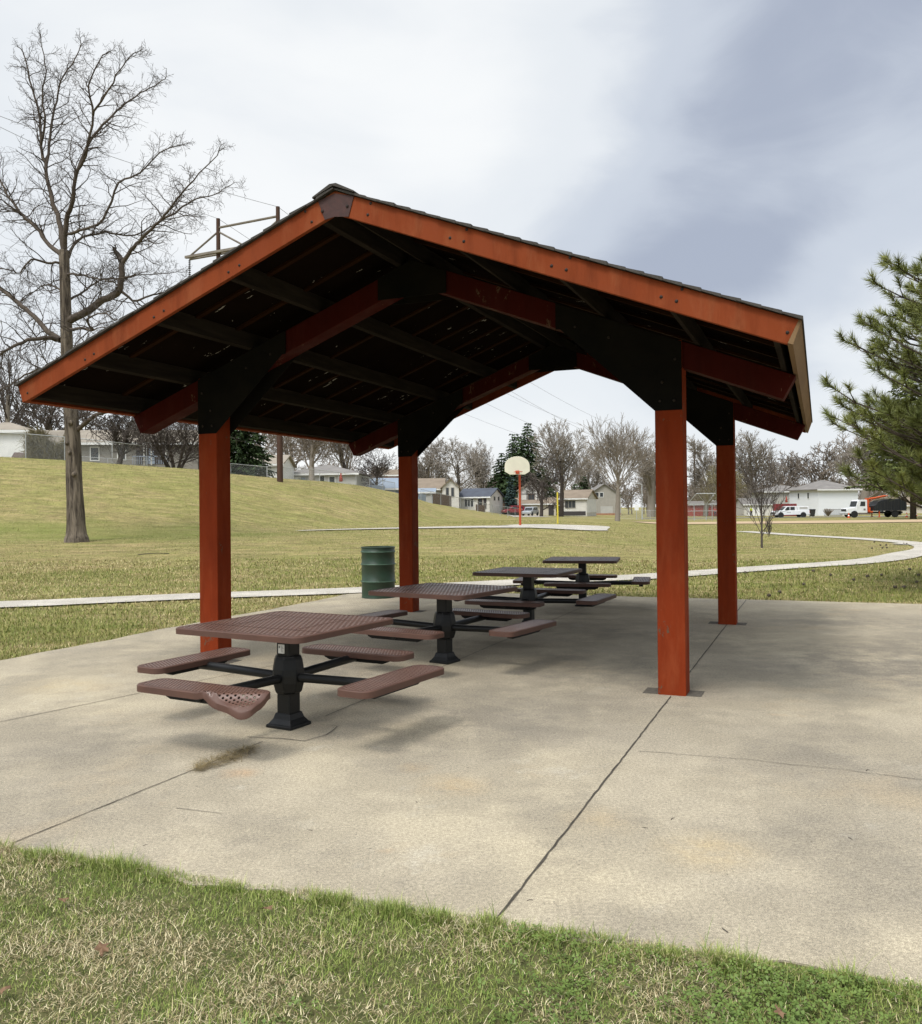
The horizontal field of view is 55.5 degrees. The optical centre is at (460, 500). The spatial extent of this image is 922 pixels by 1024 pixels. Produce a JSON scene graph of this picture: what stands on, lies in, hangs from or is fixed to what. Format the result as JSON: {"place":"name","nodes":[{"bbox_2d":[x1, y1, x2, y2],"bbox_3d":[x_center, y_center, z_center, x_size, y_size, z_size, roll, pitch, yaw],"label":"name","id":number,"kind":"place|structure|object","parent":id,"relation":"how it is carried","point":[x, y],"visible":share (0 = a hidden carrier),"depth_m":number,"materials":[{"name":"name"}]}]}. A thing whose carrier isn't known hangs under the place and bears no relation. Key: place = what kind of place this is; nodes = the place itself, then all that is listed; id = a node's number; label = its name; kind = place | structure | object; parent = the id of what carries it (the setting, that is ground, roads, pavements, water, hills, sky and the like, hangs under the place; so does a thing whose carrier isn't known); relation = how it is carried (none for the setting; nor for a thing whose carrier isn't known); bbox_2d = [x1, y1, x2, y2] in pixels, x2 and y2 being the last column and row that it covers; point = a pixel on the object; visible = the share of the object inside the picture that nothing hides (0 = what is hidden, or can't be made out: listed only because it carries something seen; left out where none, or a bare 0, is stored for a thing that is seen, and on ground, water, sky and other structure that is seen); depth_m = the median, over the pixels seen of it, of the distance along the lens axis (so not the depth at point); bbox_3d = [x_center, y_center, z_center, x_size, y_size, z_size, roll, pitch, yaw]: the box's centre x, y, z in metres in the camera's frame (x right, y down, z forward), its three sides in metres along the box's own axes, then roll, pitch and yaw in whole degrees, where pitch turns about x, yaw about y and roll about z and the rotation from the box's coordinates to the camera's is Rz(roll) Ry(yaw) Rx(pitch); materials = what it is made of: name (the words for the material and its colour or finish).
{"place":"outdoors","nodes":[
{"label":"outdoors","id":0,"kind":"place"},
{"bbox_2d":[0,457,921,659],"bbox_3d":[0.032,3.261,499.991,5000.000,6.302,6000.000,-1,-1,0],"label":"ground","id":1,"kind":"structure","parent":0,"point":[130,498],"depth_m":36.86,"materials":[{"name":"plant"}]},
{"bbox_2d":[12,452,26,457],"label":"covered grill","id":2,"kind":"object","parent":1,"relation":"on","point":[16,454],"visible":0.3,"depth_m":70.79,"materials":[{"name":"fabric"}]},
{"bbox_2d":[0,340,48,426],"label":"bare tree","id":3,"kind":"object","parent":1,"relation":"on","point":[6,412],"visible":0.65,"depth_m":85.70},
{"bbox_2d":[0,422,52,456],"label":"white shed","id":4,"kind":"structure","parent":1,"relation":"on","point":[7,428],"depth_m":74.20,"materials":[{"name":"paint"}]},
{"bbox_2d":[15,424,65,459],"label":"vine hedge","id":5,"kind":"object","parent":1,"relation":"on","point":[40,433],"visible":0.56,"depth_m":70.29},
{"bbox_2d":[2,351,109,429],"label":"bare tree","id":6,"kind":"object","parent":1,"relation":"on","point":[49,417],"visible":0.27,"depth_m":115.67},
{"bbox_2d":[0,432,146,465],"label":"chain link fence","id":7,"kind":"object","parent":1,"relation":"on","point":[25,434],"visible":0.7,"depth_m":65.01,"materials":[{"name":"metal"}]},
{"bbox_2d":[82,456,147,465],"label":"chain link fence","id":8,"kind":"object","parent":1,"relation":"on","point":[124,459],"visible":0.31,"depth_m":75.44,"materials":[{"name":"metal"}]},
{"bbox_2d":[41,430,198,469],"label":"ranch house","id":9,"kind":"structure","parent":1,"relation":"on","point":[84,433],"depth_m":88.22,"materials":[{"name":"grey"}]},
{"bbox_2d":[90,447,99,460],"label":"window","id":10,"kind":"structure","parent":9,"relation":"in","point":[94,449],"depth_m":87.82,"materials":[{"name":"clear glass"}]},
{"bbox_2d":[88,414,153,463],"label":"bare tree","id":11,"kind":"object","parent":1,"relation":"on","point":[114,435],"visible":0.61,"depth_m":72.16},
{"bbox_2d":[0,23,245,542],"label":"bare cottonwood","id":12,"kind":"object","parent":1,"relation":"on","point":[76,531],"visible":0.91,"depth_m":33.73,"materials":[{"name":"grey plant"}]},
{"bbox_2d":[119,417,242,468],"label":"bare tree","id":13,"kind":"object","parent":1,"relation":"on","point":[169,442],"visible":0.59,"depth_m":68.97,"materials":[{"name":"plant"}]},
{"bbox_2d":[185,206,282,481],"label":"power pole frame","id":14,"kind":"object","parent":1,"relation":"on","point":[218,252],"visible":0.31,"depth_m":66.53,"materials":[{"name":"brown wood"}]},
{"bbox_2d":[0,127,214,217],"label":"power line","id":15,"kind":"object","parent":14,"relation":"attached to","point":[101,173],"visible":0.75,"depth_m":60.86,"materials":[{"name":"grey metal"}]},
{"bbox_2d":[0,116,273,205],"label":"power line","id":16,"kind":"object","parent":14,"relation":"attached to","point":[140,166],"visible":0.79,"depth_m":59.33,"materials":[{"name":"grey metal"}]},
{"bbox_2d":[230,463,267,476],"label":"chain link fence","id":17,"kind":"object","parent":1,"relation":"on","point":[231,466],"visible":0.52,"depth_m":74.10,"materials":[{"name":"metal"}]},
{"bbox_2d":[230,430,276,477],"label":"spruce tree","id":18,"kind":"object","parent":1,"relation":"on","point":[244,452],"visible":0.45,"depth_m":91.09,"materials":[{"name":"plant"}]},
{"bbox_2d":[249,432,299,461],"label":"bare tree","id":19,"kind":"object","parent":1,"relation":"on","point":[284,440],"visible":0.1,"depth_m":125.77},
{"bbox_2d":[254,455,296,478],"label":"white house","id":20,"kind":"structure","parent":1,"relation":"on","point":[288,461],"depth_m":109.13,"materials":[{"name":"paint"}]},
{"bbox_2d":[263,434,335,470],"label":"bare tree","id":21,"kind":"object","parent":1,"relation":"on","point":[290,445],"visible":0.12,"depth_m":140.44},
{"bbox_2d":[289,437,335,480],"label":"bare tree","id":22,"kind":"object","parent":1,"relation":"on","point":[312,446],"visible":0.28,"depth_m":90.49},
{"bbox_2d":[266,466,394,490],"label":"chain link fence","id":23,"kind":"object","parent":1,"relation":"on","point":[338,479],"visible":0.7,"depth_m":81.95,"materials":[{"name":"metal"}]},
{"bbox_2d":[293,465,372,486],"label":"hilltop house","id":24,"kind":"structure","parent":1,"relation":"on","point":[326,475],"depth_m":114.08,"materials":[{"name":"grey"}]},
{"bbox_2d":[316,442,365,469],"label":"bare tree","id":25,"kind":"object","parent":1,"relation":"on","point":[340,448],"visible":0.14,"depth_m":137.30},
{"bbox_2d":[354,448,397,487],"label":"bare tree","id":26,"kind":"object","parent":1,"relation":"on","point":[381,465],"visible":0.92,"depth_m":117.38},
{"bbox_2d":[370,478,398,492],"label":"shed","id":27,"kind":"structure","parent":1,"relation":"on","point":[395,483],"depth_m":123.15,"materials":[{"name":"blue paint"}]},
{"bbox_2d":[382,469,397,477],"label":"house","id":28,"kind":"structure","parent":1,"relation":"on","point":[393,473],"depth_m":140.04,"materials":[{"name":"brown"}]},
{"bbox_2d":[418,488,436,502],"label":"blue garage","id":29,"kind":"structure","parent":1,"relation":"on","point":[433,490],"depth_m":129.97,"materials":[{"name":"grey paint"}]},
{"bbox_2d":[424,493,431,502],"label":"garage door","id":30,"kind":"structure","parent":29,"relation":"in","point":[427,497],"depth_m":129.95,"materials":[{"name":"grey"}]},
{"bbox_2d":[418,437,452,480],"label":"bare tree","id":31,"kind":"object","parent":1,"relation":"on","point":[429,462],"visible":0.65,"depth_m":178.19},
{"bbox_2d":[418,478,460,507],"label":"tan house","id":32,"kind":"structure","parent":1,"relation":"on","point":[450,486],"depth_m":152.57,"materials":[{"name":"beige"}]},
{"bbox_2d":[433,493,450,506],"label":"board fence","id":33,"kind":"object","parent":1,"relation":"on","point":[447,499],"visible":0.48,"depth_m":122.87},
{"bbox_2d":[298,524,609,530],"bbox_3d":[3.574,1.520,47.913,7.847,0.354,25.320,-1,-1,45],"label":"basketball court","id":34,"kind":"object","parent":1,"relation":"on","point":[576,527],"visible":0.94,"depth_m":46.84,"materials":[{"name":"concrete"}]},
{"bbox_2d":[505,456,529,524],"bbox_3d":[3.136,-0.382,48.479,0.957,4.163,1.100,-1,-1,45],"label":"basketball hoop","id":35,"kind":"object","parent":34,"relation":"on","point":[518,465],"visible":0.98,"depth_m":48.49,"materials":[{"name":"orange paint"}]},
{"bbox_2d":[429,437,491,492],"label":"bare tree","id":36,"kind":"object","parent":1,"relation":"on","point":[457,468],"visible":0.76,"depth_m":183.57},
{"bbox_2d":[0,593,921,990],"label":"concrete slab","id":37,"kind":"structure","parent":1,"relation":"on","point":[500,759],"depth_m":5.25,"materials":[{"name":"concrete"}]},
{"bbox_2d":[184,742,262,771],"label":"straw litter","id":38,"kind":"object","parent":37,"relation":"on","point":[246,750],"visible":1,"depth_m":5.63,"materials":[{"name":"brown plant"}]},
{"bbox_2d":[137,611,443,730],"bbox_3d":[-1.284,1.288,6.518,2.156,0.766,1.996,-1,-1,29],"label":"picnic table","id":39,"kind":"object","parent":37,"relation":"on","point":[289,675],"visible":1,"depth_m":6.40,"materials":[{"name":"brown metal"}]},
{"bbox_2d":[0,600,745,918],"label":"slab joints","id":40,"kind":"object","parent":37,"relation":"on","point":[537,866],"visible":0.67,"depth_m":4.93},
{"bbox_2d":[361,546,395,598],"bbox_3d":[-1.510,1.296,15.992,0.635,0.925,0.635,-1,-1,0],"label":"trash drum","id":41,"kind":"object","parent":37,"relation":"on","point":[378,563],"visible":0.94,"depth_m":15.73,"materials":[{"name":"green paint"}]},
{"bbox_2d":[14,183,812,696],"bbox_3d":[0.457,-0.394,10.589,7.000,4.269,7.740,-1,-1,22],"label":"picnic shelter","id":42,"kind":"object","parent":37,"relation":"on","point":[360,325],"visible":0.98,"depth_m":8.62,"materials":[{"name":"red wood"}]},
{"bbox_2d":[353,583,556,664],"bbox_3d":[-0.172,1.301,9.164,2.156,0.766,1.996,-1,-1,32],"label":"picnic table","id":43,"kind":"object","parent":37,"relation":"on","point":[443,627],"visible":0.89,"depth_m":9.05,"materials":[{"name":"brown metal"}]},
{"bbox_2d":[454,567,615,621],"bbox_3d":[0.905,1.314,11.727,2.156,0.766,1.996,-1,-1,25],"label":"picnic table","id":44,"kind":"object","parent":37,"relation":"on","point":[531,598],"visible":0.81,"depth_m":11.53,"materials":[{"name":"brown metal"}]},
{"bbox_2d":[176,691,921,812],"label":"slab cracks","id":45,"kind":"object","parent":37,"relation":"on","point":[646,751],"visible":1,"depth_m":5.64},
{"bbox_2d":[513,557,650,606],"bbox_3d":[1.983,1.326,14.290,2.156,0.766,1.996,-1,-1,13],"label":"picnic table","id":46,"kind":"object","parent":37,"relation":"on","point":[583,578],"visible":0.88,"depth_m":14.10,"materials":[{"name":"brown plastic"}]},
{"bbox_2d":[0,833,921,1023],"bbox_3d":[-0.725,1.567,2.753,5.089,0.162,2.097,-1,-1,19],"label":"grass","id":47,"kind":"structure","parent":1,"relation":"on","point":[125,869],"depth_m":3.14,"materials":[{"name":"plant"}]},
{"bbox_2d":[0,985,13,994],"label":"dead leaf","id":48,"kind":"object","parent":47,"relation":"on","point":[3,989],"visible":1,"depth_m":2.89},
{"bbox_2d":[94,941,108,955],"bbox_3d":[-1.295,1.610,3.162,0.055,0.019,0.063,-14,31,-38],"label":"dead leaf","id":49,"kind":"object","parent":47,"relation":"on","point":[101,947],"visible":1,"depth_m":3.15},
{"bbox_2d":[11,920,921,1023],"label":"clover","id":50,"kind":"object","parent":47,"relation":"on","point":[751,1005],"visible":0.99,"depth_m":2.84,"materials":[{"name":"green plant"}]},
{"bbox_2d":[774,1004,785,1017],"bbox_3d":[0.991,1.583,2.722,0.040,0.020,0.045,-1,-1,45],"label":"dead leaf","id":51,"kind":"object","parent":47,"relation":"on","point":[780,1012],"visible":1,"depth_m":2.71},
{"bbox_2d":[0,531,921,606],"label":"walkway","id":52,"kind":"structure","parent":1,"relation":"on","point":[915,551],"depth_m":18.48,"materials":[{"name":"concrete"}]},
{"bbox_2d":[422,489,521,515],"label":"chain link fence","id":53,"kind":"object","parent":1,"relation":"on","point":[471,504],"visible":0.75,"depth_m":103.14,"materials":[{"name":"metal"}]},
{"bbox_2d":[459,439,494,487],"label":"bare tree","id":54,"kind":"object","parent":1,"relation":"on","point":[484,450],"visible":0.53,"depth_m":188.46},
{"bbox_2d":[476,504,484,511],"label":"board fence","id":55,"kind":"object","parent":1,"relation":"on","point":[480,507],"visible":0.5,"depth_m":132.95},
{"bbox_2d":[459,488,504,513],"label":"slate roof house","id":56,"kind":"structure","parent":1,"relation":"on","point":[493,497],"depth_m":158.68,"materials":[{"name":"white"}]},
{"bbox_2d":[464,499,473,506],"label":"window","id":57,"kind":"structure","parent":56,"relation":"in","point":[468,501],"depth_m":158.40,"materials":[{"name":"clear glass"}]},
{"bbox_2d":[484,453,517,501],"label":"spruce tree","id":58,"kind":"object","parent":1,"relation":"on","point":[498,477],"visible":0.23,"depth_m":183.40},
{"bbox_2d":[489,434,525,496],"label":"spruce tree","id":59,"kind":"object","parent":1,"relation":"on","point":[512,449],"visible":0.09,"depth_m":185.51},
{"bbox_2d":[503,477,517,514],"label":"spruce tree","id":60,"kind":"object","parent":1,"relation":"on","point":[511,499],"visible":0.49,"depth_m":162.56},
{"bbox_2d":[500,423,558,514],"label":"spruce tree","id":61,"kind":"object","parent":1,"relation":"on","point":[528,455],"visible":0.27,"depth_m":180.80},
{"bbox_2d":[516,483,556,515],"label":"tudor house","id":62,"kind":"structure","parent":1,"relation":"on","point":[528,500],"depth_m":166.58,"materials":[{"name":"beige"}]},
{"bbox_2d":[524,505,539,515],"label":"garage door","id":63,"kind":"structure","parent":62,"relation":"in","point":[538,506],"depth_m":165.96,"materials":[{"name":"beige"}]},
{"bbox_2d":[548,505,553,515],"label":"door","id":64,"kind":"structure","parent":62,"relation":"in","point":[551,513],"depth_m":165.92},
{"bbox_2d":[516,452,569,515],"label":"bare tree","id":65,"kind":"object","parent":1,"relation":"on","point":[541,486],"visible":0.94,"depth_m":142.24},
{"bbox_2d":[527,419,591,516],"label":"bare tree","id":66,"kind":"object","parent":1,"relation":"on","point":[561,441],"visible":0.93,"depth_m":146.12,"materials":[{"name":"plant"}]},
{"bbox_2d":[558,489,597,515],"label":"gable house","id":67,"kind":"structure","parent":1,"relation":"on","point":[582,502],"depth_m":160.29,"materials":[{"name":"white"}]},
{"bbox_2d":[565,500,575,507],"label":"window","id":68,"kind":"structure","parent":67,"relation":"in","point":[572,503],"depth_m":160.11,"materials":[{"name":"beige"}]},
{"bbox_2d":[578,477,589,489],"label":"spruce tree","id":69,"kind":"object","parent":1,"relation":"on","point":[581,483],"visible":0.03,"depth_m":199.69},
{"bbox_2d":[568,449,609,489],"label":"bare tree","id":70,"kind":"object","parent":1,"relation":"on","point":[597,475],"visible":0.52,"depth_m":205.00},
{"bbox_2d":[295,457,904,514],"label":"woods","id":71,"kind":"object","parent":1,"relation":"on","point":[626,497],"visible":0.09,"depth_m":215.65,"materials":[{"name":"plant"}]},
{"bbox_2d":[592,483,622,514],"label":"taupe house","id":72,"kind":"structure","parent":1,"relation":"on","point":[606,499],"depth_m":190.00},
{"bbox_2d":[601,506,612,512],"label":"garage door","id":73,"kind":"structure","parent":72,"relation":"in","point":[604,509],"depth_m":189.95,"materials":[{"name":"grey"}]},
{"bbox_2d":[575,413,654,520],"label":"bare tree","id":74,"kind":"object","parent":1,"relation":"on","point":[620,449],"visible":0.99,"depth_m":94.56,"materials":[{"name":"plant"}]},
{"bbox_2d":[621,510,655,518],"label":"chain link fence","id":75,"kind":"object","parent":1,"relation":"on","point":[637,515],"visible":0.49,"depth_m":127.99,"materials":[{"name":"metal"}]},
{"bbox_2d":[635,483,642,519],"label":"light pole","id":76,"kind":"object","parent":1,"relation":"on","point":[641,500],"visible":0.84,"depth_m":119.99,"materials":[{"name":"metal"}]},
{"bbox_2d":[625,437,655,516],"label":"bare tree","id":77,"kind":"object","parent":1,"relation":"on","point":[648,476],"visible":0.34,"depth_m":159.53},
{"bbox_2d":[687,501,716,515],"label":"red shed","id":78,"kind":"structure","parent":1,"relation":"on","point":[699,513],"depth_m":171.99,"materials":[{"name":"paint"}]},
{"bbox_2d":[687,493,716,519],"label":"ball field backstop","id":79,"kind":"object","parent":1,"relation":"on","point":[694,510],"visible":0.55,"depth_m":111.96,"materials":[{"name":"metal"}]},
{"bbox_2d":[687,436,735,515],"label":"bare tree","id":80,"kind":"object","parent":1,"relation":"on","point":[697,476],"visible":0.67,"depth_m":163.32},
{"bbox_2d":[697,465,746,506],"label":"bare tree","id":81,"kind":"object","parent":1,"relation":"on","point":[714,482],"visible":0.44,"depth_m":150.33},
{"bbox_2d":[736,498,775,515],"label":"white garage","id":82,"kind":"structure","parent":1,"relation":"on","point":[740,512],"depth_m":167.99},
{"bbox_2d":[748,507,759,515],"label":"garage door","id":83,"kind":"structure","parent":82,"relation":"in","point":[758,511],"depth_m":167.92,"materials":[{"name":"white paint"}]},
{"bbox_2d":[735,429,783,497],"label":"bare tree","id":84,"kind":"object","parent":1,"relation":"on","point":[749,449],"visible":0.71,"depth_m":169.63,"materials":[{"name":"plant"}]},
{"bbox_2d":[736,452,797,547],"bbox_3d":[11.621,-0.043,33.580,2.418,4.229,2.231,-1,-1,26],"label":"young tree","id":85,"kind":"object","parent":1,"relation":"on","point":[759,500],"visible":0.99,"depth_m":33.49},
{"bbox_2d":[765,513,772,534],"bbox_3d":[15.960,1.412,45.492,0.434,1.589,0.457,-1,-1,23],"label":"sapling","id":86,"kind":"object","parent":1,"relation":"on","point":[768,527],"visible":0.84,"depth_m":45.44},
{"bbox_2d":[751,485,794,503],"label":"hip roof house","id":87,"kind":"structure","parent":1,"relation":"on","point":[780,488],"depth_m":182.01,"materials":[{"name":"grey"}]},
{"bbox_2d":[759,450,801,487],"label":"bare tree","id":88,"kind":"object","parent":1,"relation":"on","point":[786,468],"visible":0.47,"depth_m":194.67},
{"bbox_2d":[773,504,796,515],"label":"board fence","id":89,"kind":"object","parent":1,"relation":"on","point":[776,505],"visible":0.33,"depth_m":157.99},
{"bbox_2d":[809,509,815,516],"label":"wheeled bin","id":90,"kind":"object","parent":1,"relation":"on","point":[812,512],"visible":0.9,"depth_m":145.63,"materials":[{"name":"plastic"}]},
{"bbox_2d":[786,442,859,486],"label":"bare tree","id":91,"kind":"object","parent":1,"relation":"on","point":[824,473],"visible":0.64,"depth_m":188.51,"materials":[{"name":"plant"}]},
{"bbox_2d":[786,480,862,515],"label":"white sided house","id":92,"kind":"structure","parent":1,"relation":"on","point":[819,496],"depth_m":160.37,"materials":[{"name":"white"}]},
{"bbox_2d":[823,508,833,515],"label":"bare shrub","id":93,"kind":"object","parent":1,"relation":"on","point":[828,512],"visible":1,"depth_m":146.81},
{"bbox_2d":[824,424,903,514],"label":"bare tree","id":94,"kind":"object","parent":1,"relation":"on","point":[863,493],"visible":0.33,"depth_m":172.04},
{"bbox_2d":[818,250,921,507],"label":"pine tree","id":95,"kind":"object","parent":1,"relation":"on","point":[904,427],"visible":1,"depth_m":16.05,"materials":[{"name":"plant"}]},
{"bbox_2d":[839,495,906,517],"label":"grapple truck","id":96,"kind":"object","parent":1,"relation":"on","point":[896,507],"visible":0.92,"depth_m":126.88,"materials":[{"name":"white paint"}]},
{"bbox_2d":[844,375,921,518],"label":"pine tree","id":97,"kind":"object","parent":1,"relation":"on","point":[913,513],"visible":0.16,"depth_m":104.01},
{"bbox_2d":[858,497,921,513],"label":"tan brick house","id":98,"kind":"structure","parent":1,"relation":"on","point":[918,510],"depth_m":185.98,"materials":[{"name":"beige"}]},
{"bbox_2d":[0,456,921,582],"bbox_3d":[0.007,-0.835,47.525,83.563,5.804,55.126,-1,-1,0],"label":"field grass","id":99,"kind":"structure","parent":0,"point":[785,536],"depth_m":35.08,"materials":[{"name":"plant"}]},
{"bbox_2d":[0,0,921,507],"label":"sky","id":100,"kind":"structure","parent":0,"point":[763,152],"materials":[{"name":"white"}]},
{"bbox_2d":[507,514,547,516],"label":"driveway","id":101,"kind":"structure","parent":0,"point":[528,516],"depth_m":140.26,"materials":[{"name":"concrete"}]},
{"bbox_2d":[501,505,524,513],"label":"parked car","id":102,"kind":"object","parent":101,"relation":"on","point":[515,508],"visible":0.59,"depth_m":159.27,"materials":[{"name":"red paint"}]},
{"bbox_2d":[522,507,538,515],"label":"parked car","id":103,"kind":"object","parent":101,"relation":"on","point":[531,510],"visible":0.98,"depth_m":156.02,"materials":[{"name":"silver metal"}]},
{"bbox_2d":[631,519,921,523],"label":"infield dirt","id":104,"kind":"structure","parent":0,"point":[829,521],"depth_m":85.74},
{"bbox_2d":[736,516,874,517],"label":"street","id":105,"kind":"structure","parent":0,"point":[775,517],"depth_m":138.04,"materials":[{"name":"asphalt"}]},
{"bbox_2d":[771,506,809,517],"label":"pickup truck","id":106,"kind":"object","parent":105,"relation":"on","point":[800,511],"visible":0.85,"depth_m":137.13,"materials":[{"name":"white paint"}]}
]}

